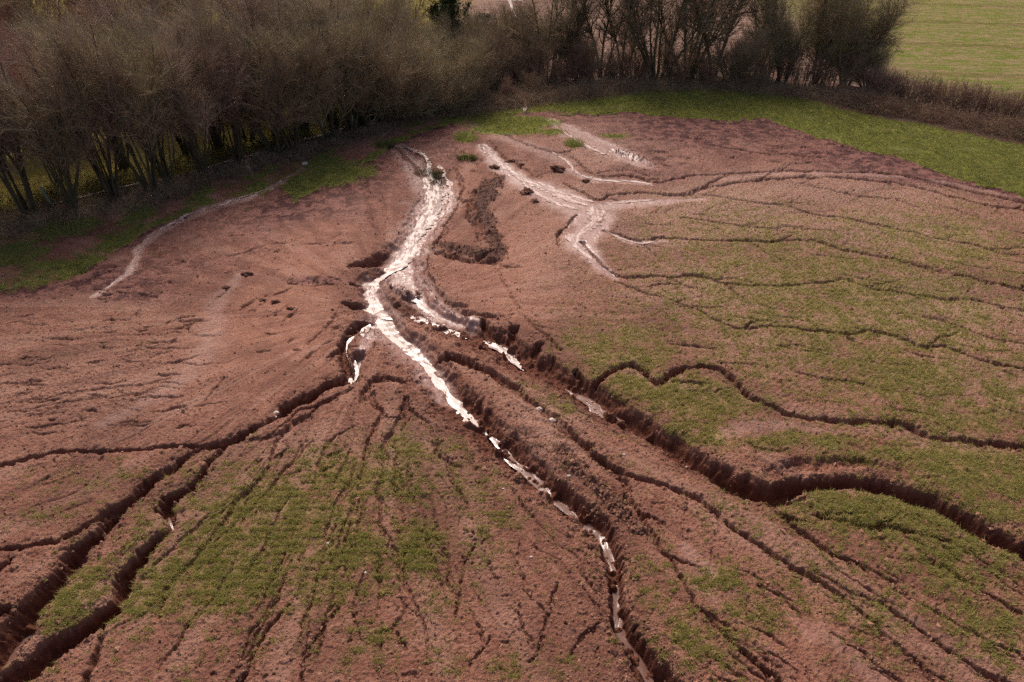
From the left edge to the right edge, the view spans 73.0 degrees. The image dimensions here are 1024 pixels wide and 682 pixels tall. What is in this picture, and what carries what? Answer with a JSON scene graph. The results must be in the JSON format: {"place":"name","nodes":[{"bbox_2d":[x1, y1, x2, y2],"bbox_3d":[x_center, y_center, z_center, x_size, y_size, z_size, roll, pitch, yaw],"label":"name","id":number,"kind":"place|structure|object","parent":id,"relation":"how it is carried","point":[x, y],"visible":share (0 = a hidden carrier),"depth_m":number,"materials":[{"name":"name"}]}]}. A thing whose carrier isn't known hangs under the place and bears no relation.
{"place":"outdoors","nodes":[
{"label":"outdoors","id":0,"kind":"place"},
{"bbox_2d":[346,324,370,383],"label":"stream","id":1,"kind":"structure","parent":0,"point":[367,328],"depth_m":31.31,"materials":[{"name":"liquid"}]},
{"bbox_2d":[361,145,486,433],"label":"stream","id":2,"kind":"structure","parent":0,"point":[435,194],"depth_m":37.50,"materials":[{"name":"liquid"}]},
{"bbox_2d":[437,164,452,215],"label":"stream","id":3,"kind":"structure","parent":0,"point":[448,183],"depth_m":46.10,"materials":[{"name":"white liquid"}]},
{"bbox_2d":[484,341,523,370],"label":"stream","id":4,"kind":"structure","parent":0,"point":[500,349],"depth_m":31.80,"materials":[{"name":"liquid"}]},
{"bbox_2d":[0,109,1023,681],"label":"eroded field","id":5,"kind":"structure","parent":0,"point":[748,155],"depth_m":27.61,"materials":[{"name":"soil"}]},
{"bbox_2d":[143,167,303,241],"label":"stream","id":6,"kind":"structure","parent":5,"relation":"on","point":[184,215],"depth_m":43.19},
{"bbox_2d":[376,311,466,338],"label":"stream","id":7,"kind":"structure","parent":5,"relation":"on","point":[383,315],"depth_m":33.81,"materials":[{"name":"liquid"}]},
{"bbox_2d":[0,164,1023,681],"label":"crop seedlings","id":8,"kind":"object","parent":5,"relation":"on","point":[64,598],"visible":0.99,"depth_m":23.68,"materials":[{"name":"green plant"}]},
{"bbox_2d":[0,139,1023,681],"bbox_3d":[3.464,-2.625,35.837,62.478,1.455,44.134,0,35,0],"label":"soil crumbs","id":9,"kind":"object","parent":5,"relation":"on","point":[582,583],"visible":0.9,"depth_m":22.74,"materials":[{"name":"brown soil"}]},
{"bbox_2d":[515,174,578,209],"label":"stream","id":10,"kind":"structure","parent":5,"relation":"on","point":[553,200],"depth_m":44.46,"materials":[{"name":"white liquid"}]},
{"bbox_2d":[485,434,653,681],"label":"stream","id":11,"kind":"structure","parent":5,"relation":"on","point":[618,622],"depth_m":22.88,"materials":[{"name":"liquid"}]},
{"bbox_2d":[570,205,613,275],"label":"stream","id":12,"kind":"structure","parent":5,"relation":"on","point":[596,213],"depth_m":40.88,"materials":[{"name":"white liquid"}]},
{"bbox_2d":[565,389,624,421],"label":"stream","id":13,"kind":"structure","parent":5,"relation":"on","point":[600,411],"depth_m":28.72,"materials":[{"name":"liquid"}]},
{"bbox_2d":[573,173,652,185],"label":"stream","id":14,"kind":"structure","parent":5,"relation":"on","point":[605,180],"depth_m":47.02,"materials":[{"name":"liquid"}]},
{"bbox_2d":[0,0,1023,207],"bbox_3d":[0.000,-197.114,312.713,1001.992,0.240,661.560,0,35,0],"label":"field","id":15,"kind":"structure","parent":0,"point":[971,41],"depth_m":77.94,"materials":[{"name":"green plant"}]},
{"bbox_2d":[0,0,29,56],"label":"bare tree","id":16,"kind":"object","parent":15,"relation":"on","point":[8,8],"visible":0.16,"depth_m":55.67,"materials":[{"name":"brown plant"}]},
{"bbox_2d":[0,0,77,65],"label":"bare tree","id":17,"kind":"object","parent":15,"relation":"on","point":[26,7],"visible":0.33,"depth_m":55.77,"materials":[{"name":"brown plant"}]},
{"bbox_2d":[0,0,94,142],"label":"bare tree","id":18,"kind":"object","parent":15,"relation":"on","point":[52,26],"visible":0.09,"depth_m":48.51,"materials":[{"name":"brown plant"}]},
{"bbox_2d":[0,23,100,182],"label":"bare tree","id":19,"kind":"object","parent":15,"relation":"on","point":[28,88],"visible":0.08,"depth_m":43.06,"materials":[{"name":"brown plant"}]},
{"bbox_2d":[1,8,142,169],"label":"bare tree","id":20,"kind":"object","parent":15,"relation":"on","point":[123,161],"visible":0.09,"depth_m":44.21,"materials":[{"name":"brown plant"}]},
{"bbox_2d":[32,0,122,40],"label":"bare tree","id":21,"kind":"object","parent":15,"relation":"on","point":[73,5],"visible":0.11,"depth_m":58.08,"materials":[{"name":"brown plant"}]},
{"bbox_2d":[28,2,132,134],"bbox_3d":[-30.936,-21.115,52.768,8.888,10.449,7.566,-25,42,-31],"label":"bare tree","id":22,"kind":"object","parent":15,"relation":"on","point":[82,28],"visible":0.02,"depth_m":50.45,"materials":[{"name":"brown plant"}]},
{"bbox_2d":[54,0,173,71],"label":"bare tree","id":23,"kind":"object","parent":15,"relation":"on","point":[124,3],"visible":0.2,"depth_m":50.77,"materials":[{"name":"brown plant"}]},
{"bbox_2d":[96,0,206,154],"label":"bare tree","id":24,"kind":"object","parent":15,"relation":"on","point":[182,146],"visible":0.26,"depth_m":46.48,"materials":[{"name":"brown plant"}]},
{"bbox_2d":[116,0,220,119],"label":"bare tree","id":25,"kind":"object","parent":15,"relation":"on","point":[175,3],"visible":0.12,"depth_m":52.10,"materials":[{"name":"brown plant"}]},
{"bbox_2d":[113,0,237,148],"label":"bare tree","id":26,"kind":"object","parent":15,"relation":"on","point":[216,137],"visible":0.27,"depth_m":46.91,"materials":[{"name":"brown plant"}]},
{"bbox_2d":[146,0,227,28],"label":"bare tree","id":27,"kind":"object","parent":15,"relation":"on","point":[175,10],"visible":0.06,"depth_m":61.13,"materials":[{"name":"brown plant"}]},
{"bbox_2d":[160,22,269,140],"bbox_3d":[-20.405,-18.860,50.903,11.721,8.948,8.382,-21,40,-27],"label":"bare tree","id":28,"kind":"object","parent":15,"relation":"on","point":[251,134],"visible":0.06,"depth_m":49.78,"materials":[{"name":"brown plant"}]},
{"bbox_2d":[197,0,300,135],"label":"bare tree","id":29,"kind":"object","parent":15,"relation":"on","point":[252,18],"visible":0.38,"depth_m":49.16,"materials":[{"name":"brown plant"}]},
{"bbox_2d":[226,0,289,55],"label":"bare tree","id":30,"kind":"object","parent":15,"relation":"on","point":[283,5],"visible":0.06,"depth_m":55.17,"materials":[{"name":"brown plant"}]},
{"bbox_2d":[228,0,332,129],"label":"bare tree","id":31,"kind":"object","parent":15,"relation":"on","point":[300,29],"visible":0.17,"depth_m":50.69,"materials":[{"name":"brown plant"}]},
{"bbox_2d":[276,0,359,123],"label":"bare tree","id":32,"kind":"object","parent":15,"relation":"on","point":[337,4],"visible":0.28,"depth_m":51.87,"materials":[{"name":"brown plant"}]},
{"bbox_2d":[300,0,414,54],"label":"bare tree","id":33,"kind":"object","parent":15,"relation":"on","point":[381,9],"visible":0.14,"depth_m":58.96,"materials":[{"name":"brown plant"}]},
{"bbox_2d":[290,0,431,118],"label":"bare tree","id":34,"kind":"object","parent":15,"relation":"on","point":[405,17],"visible":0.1,"depth_m":54.37,"materials":[{"name":"brown plant"}]},
{"bbox_2d":[350,0,417,47],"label":"bare tree","id":35,"kind":"object","parent":15,"relation":"on","point":[369,5],"visible":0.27,"depth_m":60.91,"materials":[{"name":"brown plant"}]},
{"bbox_2d":[352,0,429,30],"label":"bare tree","id":36,"kind":"object","parent":15,"relation":"on","point":[417,14],"visible":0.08,"depth_m":69.56,"materials":[{"name":"brown plant"}]},
{"bbox_2d":[377,2,456,63],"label":"bare tree","id":37,"kind":"object","parent":15,"relation":"on","point":[426,32],"visible":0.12,"depth_m":65.33,"materials":[{"name":"brown plant"}]},
{"bbox_2d":[421,0,465,49],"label":"evergreen tree","id":38,"kind":"object","parent":15,"relation":"on","point":[453,7],"visible":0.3,"depth_m":66.85,"materials":[{"name":"green plant"}]},
{"bbox_2d":[419,11,494,75],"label":"bare tree","id":39,"kind":"object","parent":15,"relation":"on","point":[434,28],"visible":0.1,"depth_m":66.13,"materials":[{"name":"brown plant"}]},
{"bbox_2d":[421,2,517,49],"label":"bare tree","id":40,"kind":"object","parent":15,"relation":"on","point":[464,23],"visible":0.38,"depth_m":65.87,"materials":[{"name":"brown plant"}]},
{"bbox_2d":[459,0,491,32],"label":"evergreen tree","id":41,"kind":"object","parent":15,"relation":"on","point":[467,6],"visible":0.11,"depth_m":70.88,"materials":[{"name":"green plant"}]},
{"bbox_2d":[471,31,529,86],"bbox_3d":[-0.989,-26.303,64.698,6.901,5.398,5.898,2,35,3],"label":"shrub","id":42,"kind":"object","parent":15,"relation":"on","point":[510,71],"visible":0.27,"depth_m":63.90,"materials":[{"name":"brown plant"}]},
{"bbox_2d":[461,0,549,50],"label":"bare tree","id":43,"kind":"object","parent":15,"relation":"on","point":[510,30],"visible":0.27,"depth_m":66.69,"materials":[{"name":"brown plant"}]},
{"bbox_2d":[495,0,541,32],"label":"bare tree","id":44,"kind":"object","parent":15,"relation":"on","point":[505,11],"visible":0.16,"depth_m":67.23,"materials":[{"name":"brown plant"}]},
{"bbox_2d":[503,0,565,58],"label":"bare tree","id":45,"kind":"object","parent":15,"relation":"on","point":[523,36],"visible":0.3,"depth_m":64.76,"materials":[{"name":"brown plant"}]},
{"bbox_2d":[504,0,608,83],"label":"ivy clad tree","id":46,"kind":"object","parent":15,"relation":"on","point":[557,24],"visible":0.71,"depth_m":63.45,"materials":[{"name":"plant"}]},
{"bbox_2d":[537,0,600,68],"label":"bare tree","id":47,"kind":"object","parent":15,"relation":"on","point":[579,20],"visible":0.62,"depth_m":62.65,"materials":[{"name":"brown plant"}]},
{"bbox_2d":[579,0,642,76],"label":"bare tree","id":48,"kind":"object","parent":15,"relation":"on","point":[608,15],"visible":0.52,"depth_m":65.76,"materials":[{"name":"brown plant"}]},
{"bbox_2d":[744,0,797,54],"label":"bare tree","id":49,"kind":"object","parent":15,"relation":"on","point":[754,17],"visible":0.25,"depth_m":67.55,"materials":[{"name":"brown plant"}]},
{"bbox_2d":[794,0,897,85],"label":"bushy tree","id":50,"kind":"object","parent":15,"relation":"on","point":[831,49],"visible":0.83,"depth_m":61.90,"materials":[{"name":"brown plant"}]},
{"bbox_2d":[833,37,900,86],"bbox_3d":[32.796,-26.307,64.435,6.767,5.654,6.537,-9,36,-13],"label":"bush","id":51,"kind":"object","parent":15,"relation":"on","point":[874,61],"visible":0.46,"depth_m":63.32,"materials":[{"name":"brown plant"}]},
{"bbox_2d":[811,0,929,84],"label":"bushy tree","id":52,"kind":"object","parent":15,"relation":"on","point":[884,33],"visible":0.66,"depth_m":61.77,"materials":[{"name":"brown plant"}]},
{"bbox_2d":[852,63,1023,124],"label":"hedge","id":53,"kind":"object","parent":15,"relation":"on","point":[875,80],"visible":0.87,"depth_m":58.71,"materials":[{"name":"brown plant"}]},
{"bbox_2d":[0,83,1023,293],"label":"grass verge","id":54,"kind":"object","parent":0,"point":[71,244],"depth_m":49.86,"materials":[{"name":"plant"}]},
{"bbox_2d":[419,54,483,117],"bbox_3d":[-5.316,-21.096,57.510,6.171,4.822,6.388,13,37,17],"label":"bush","id":55,"kind":"object","parent":54,"relation":"on","point":[447,90],"visible":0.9,"depth_m":57.53,"materials":[{"name":"brown plant"}]},
{"bbox_2d":[0,71,1023,231],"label":"woodland floor","id":56,"kind":"structure","parent":0,"point":[946,126],"depth_m":51.68,"materials":[{"name":"plant"}]},
{"bbox_2d":[0,19,51,216],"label":"bare tree","id":57,"kind":"object","parent":56,"relation":"on","point":[21,204],"visible":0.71,"depth_m":39.30,"materials":[{"name":"brown plant"}]},
{"bbox_2d":[0,34,111,208],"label":"bare tree","id":58,"kind":"object","parent":56,"relation":"on","point":[49,152],"visible":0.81,"depth_m":39.29,"materials":[{"name":"brown plant"}]},
{"bbox_2d":[0,0,153,200],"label":"bare tree","id":59,"kind":"object","parent":56,"relation":"on","point":[110,186],"visible":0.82,"depth_m":39.58,"materials":[{"name":"brown plant"}]},
{"bbox_2d":[29,0,191,190],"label":"bare tree","id":60,"kind":"object","parent":56,"relation":"on","point":[151,94],"visible":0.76,"depth_m":41.07,"materials":[{"name":"brown plant"}]},
{"bbox_2d":[81,13,192,184],"bbox_3d":[-22.701,-14.373,42.850,5.519,10.410,8.352,2,35,3],"label":"bare tree","id":61,"kind":"object","parent":56,"relation":"on","point":[125,124],"visible":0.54,"depth_m":42.37,"materials":[{"name":"brown plant"}]},
{"bbox_2d":[116,19,237,174],"bbox_3d":[-20.995,-15.415,44.584,8.396,10.152,5.548,26,43,32],"label":"bare tree","id":62,"kind":"object","parent":56,"relation":"on","point":[187,111],"visible":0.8,"depth_m":44.05,"materials":[{"name":"brown plant"}]},
{"bbox_2d":[175,21,259,161],"bbox_3d":[-19.480,-16.768,46.654,5.472,9.880,8.280,-19,39,-25],"label":"bare tree","id":63,"kind":"object","parent":56,"relation":"on","point":[216,84],"visible":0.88,"depth_m":45.73,"materials":[{"name":"brown plant"}]},
{"bbox_2d":[0,102,469,246],"bbox_3d":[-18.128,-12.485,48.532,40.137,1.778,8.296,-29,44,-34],"label":"undergrowth","id":64,"kind":"object","parent":56,"relation":"on","point":[156,196],"depth_m":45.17,"materials":[{"name":"plant"}]},
{"bbox_2d":[182,13,358,153],"bbox_3d":[-17.053,-17.824,48.482,13.004,9.671,9.300,7,36,10],"label":"bare tree","id":65,"kind":"object","parent":56,"relation":"on","point":[266,111],"visible":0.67,"depth_m":47.66,"materials":[{"name":"brown plant"}]},
{"bbox_2d":[210,3,338,150],"bbox_3d":[-16.056,-18.459,48.864,7.206,10.254,7.984,24,41,30],"label":"bare tree","id":66,"kind":"object","parent":56,"relation":"on","point":[296,126],"visible":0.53,"depth_m":47.53,"materials":[{"name":"brown plant"}]},
{"bbox_2d":[247,0,378,139],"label":"bare tree","id":67,"kind":"object","parent":56,"relation":"on","point":[330,100],"visible":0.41,"depth_m":50.60,"materials":[{"name":"brown plant"}]},
{"bbox_2d":[286,2,382,131],"bbox_3d":[-13.024,-20.301,51.946,7.535,9.744,6.802,7,36,10],"label":"bare tree","id":68,"kind":"object","parent":56,"relation":"on","point":[353,125],"visible":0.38,"depth_m":51.03,"materials":[{"name":"brown plant"}]},
{"bbox_2d":[325,14,426,126],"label":"bare tree","id":69,"kind":"object","parent":56,"relation":"on","point":[390,49],"visible":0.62,"depth_m":51.86,"materials":[{"name":"brown plant"}]},
{"bbox_2d":[349,31,448,125],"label":"bare tree","id":70,"kind":"object","parent":56,"relation":"on","point":[399,112],"visible":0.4,"depth_m":55.24,"materials":[{"name":"brown plant"}]},
{"bbox_2d":[355,42,442,118],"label":"bare tree","id":71,"kind":"object","parent":56,"relation":"on","point":[415,108],"visible":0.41,"depth_m":54.62,"materials":[{"name":"brown plant"}]},
{"bbox_2d":[365,20,450,107],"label":"bare tree","id":72,"kind":"object","parent":56,"relation":"on","point":[431,52],"visible":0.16,"depth_m":56.71,"materials":[{"name":"brown plant"}]},
{"bbox_2d":[415,26,502,101],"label":"bare tree","id":73,"kind":"object","parent":56,"relation":"on","point":[472,51],"visible":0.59,"depth_m":59.13,"materials":[{"name":"brown plant"}]},
{"bbox_2d":[449,32,514,96],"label":"bare tree","id":74,"kind":"object","parent":56,"relation":"on","point":[492,77],"visible":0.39,"depth_m":62.49,"materials":[{"name":"brown plant"}]},
{"bbox_2d":[447,20,523,92],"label":"bare tree","id":75,"kind":"object","parent":56,"relation":"on","point":[504,38],"visible":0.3,"depth_m":63.55,"materials":[{"name":"brown plant"}]},
{"bbox_2d":[497,71,517,98],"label":"bramble bush","id":76,"kind":"object","parent":56,"relation":"on","point":[506,87],"visible":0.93,"depth_m":61.02,"materials":[{"name":"brown plant"}]},
{"bbox_2d":[506,29,557,86],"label":"bare tree","id":77,"kind":"object","parent":56,"relation":"on","point":[529,53],"visible":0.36,"depth_m":64.18,"materials":[{"name":"brown plant"}]},
{"bbox_2d":[517,68,547,92],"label":"bramble bush","id":78,"kind":"object","parent":56,"relation":"on","point":[536,81],"visible":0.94,"depth_m":62.17,"materials":[{"name":"brown plant"}]},
{"bbox_2d":[505,36,564,88],"bbox_3d":[1.950,-25.765,63.982,6.417,4.970,5.484,2,35,3],"label":"bramble bush","id":79,"kind":"object","parent":56,"relation":"on","point":[533,67],"visible":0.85,"depth_m":63.57,"materials":[{"name":"brown plant"}]},
{"bbox_2d":[544,56,574,87],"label":"bramble bush","id":80,"kind":"object","parent":56,"relation":"on","point":[559,75],"visible":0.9,"depth_m":64.07,"materials":[{"name":"brown plant"}]},
{"bbox_2d":[553,33,596,84],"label":"bramble bush","id":81,"kind":"object","parent":56,"relation":"on","point":[577,69],"visible":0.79,"depth_m":64.39,"materials":[{"name":"brown plant"}]},
{"bbox_2d":[550,25,609,79],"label":"bare tree","id":82,"kind":"object","parent":56,"relation":"on","point":[593,49],"visible":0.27,"depth_m":65.24,"materials":[{"name":"brown plant"}]},
{"bbox_2d":[578,56,602,83],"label":"bramble bush","id":83,"kind":"object","parent":56,"relation":"on","point":[591,71],"visible":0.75,"depth_m":65.03,"materials":[{"name":"brown plant"}]},
{"bbox_2d":[588,43,627,80],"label":"bramble bush","id":84,"kind":"object","parent":56,"relation":"on","point":[614,59],"visible":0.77,"depth_m":65.46,"materials":[{"name":"brown plant"}]},
{"bbox_2d":[600,57,634,82],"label":"bramble bush","id":85,"kind":"object","parent":56,"relation":"on","point":[623,72],"visible":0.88,"depth_m":65.21,"materials":[{"name":"brown plant"}]},
{"bbox_2d":[592,0,666,76],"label":"bare tree","id":86,"kind":"object","parent":56,"relation":"on","point":[618,17],"visible":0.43,"depth_m":66.08,"materials":[{"name":"brown plant"}]},
{"bbox_2d":[612,34,662,76],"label":"bramble bush","id":87,"kind":"object","parent":56,"relation":"on","point":[632,60],"visible":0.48,"depth_m":66.50,"materials":[{"name":"brown plant"}]},
{"bbox_2d":[629,53,655,81],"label":"bramble bush","id":88,"kind":"object","parent":56,"relation":"on","point":[641,71],"visible":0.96,"depth_m":65.68,"materials":[{"name":"brown plant"}]},
{"bbox_2d":[592,0,736,82],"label":"ivy clad tree","id":89,"kind":"object","parent":56,"relation":"on","point":[637,40],"visible":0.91,"depth_m":63.19,"materials":[{"name":"plant"}]},
{"bbox_2d":[431,68,904,119],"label":"undergrowth","id":90,"kind":"object","parent":56,"relation":"on","point":[542,95],"depth_m":62.85,"materials":[{"name":"plant"}]},
{"bbox_2d":[650,24,700,81],"bbox_3d":[14.999,-27.202,65.593,5.951,5.462,6.963,-18,39,-24],"label":"bramble bush","id":91,"kind":"object","parent":56,"relation":"on","point":[671,61],"visible":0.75,"depth_m":64.97,"materials":[{"name":"brown plant"}]},
{"bbox_2d":[660,58,693,84],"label":"bramble bush","id":92,"kind":"object","parent":56,"relation":"on","point":[682,75],"visible":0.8,"depth_m":65.11,"materials":[{"name":"brown plant"}]},
{"bbox_2d":[642,0,755,81],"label":"ivy clad tree","id":93,"kind":"object","parent":56,"relation":"on","point":[717,24],"visible":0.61,"depth_m":63.91,"materials":[{"name":"plant"}]},
{"bbox_2d":[680,33,730,80],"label":"bramble bush","id":94,"kind":"object","parent":56,"relation":"on","point":[707,54],"visible":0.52,"depth_m":65.54,"materials":[{"name":"brown plant"}]},
{"bbox_2d":[692,55,723,84],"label":"bramble bush","id":95,"kind":"object","parent":56,"relation":"on","point":[700,75],"visible":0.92,"depth_m":65.24,"materials":[{"name":"brown plant"}]},
{"bbox_2d":[669,0,779,76],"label":"bare tree","id":96,"kind":"object","parent":56,"relation":"on","point":[742,12],"visible":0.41,"depth_m":64.32,"materials":[{"name":"brown plant"}]},
{"bbox_2d":[702,19,778,88],"bbox_3d":[21.308,-27.040,64.793,7.470,6.142,7.216,14,37,19],"label":"bush","id":97,"kind":"object","parent":56,"relation":"on","point":[748,56],"visible":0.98,"depth_m":64.21,"materials":[{"name":"brown plant"}]},
{"bbox_2d":[756,42,803,82],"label":"bramble bush","id":98,"kind":"object","parent":56,"relation":"on","point":[781,74],"visible":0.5,"depth_m":65.30,"materials":[{"name":"brown plant"}]},
{"bbox_2d":[743,0,845,83],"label":"bushy tree","id":99,"kind":"object","parent":56,"relation":"on","point":[783,31],"visible":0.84,"depth_m":63.51,"materials":[{"name":"brown plant"}]},
{"bbox_2d":[773,45,832,88],"bbox_3d":[27.134,-25.336,64.039,5.335,4.113,4.559,-5,35,-7],"label":"bramble bush","id":100,"kind":"object","parent":56,"relation":"on","point":[807,68],"visible":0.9,"depth_m":63.98,"materials":[{"name":"brown plant"}]},
{"bbox_2d":[809,49,873,92],"bbox_3d":[29.850,-24.804,63.308,5.724,4.429,4.892,8,36,12],"label":"bramble bush","id":101,"kind":"object","parent":56,"relation":"on","point":[843,72],"visible":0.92,"depth_m":63.07,"materials":[{"name":"brown plant"}]},
{"bbox_2d":[837,78,1023,145],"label":"brambles","id":102,"kind":"object","parent":56,"relation":"on","point":[937,110],"visible":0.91,"depth_m":56.51,"materials":[{"name":"brown plant"}]},
{"bbox_2d":[483,149,587,205],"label":"stream","id":103,"kind":"structure","parent":0,"point":[565,197],"depth_m":46.47,"materials":[{"name":"white liquid"}]},
{"bbox_2d":[533,182,592,201],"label":"stream","id":104,"kind":"structure","parent":0,"point":[582,198],"depth_m":45.28,"materials":[{"name":"white liquid"}]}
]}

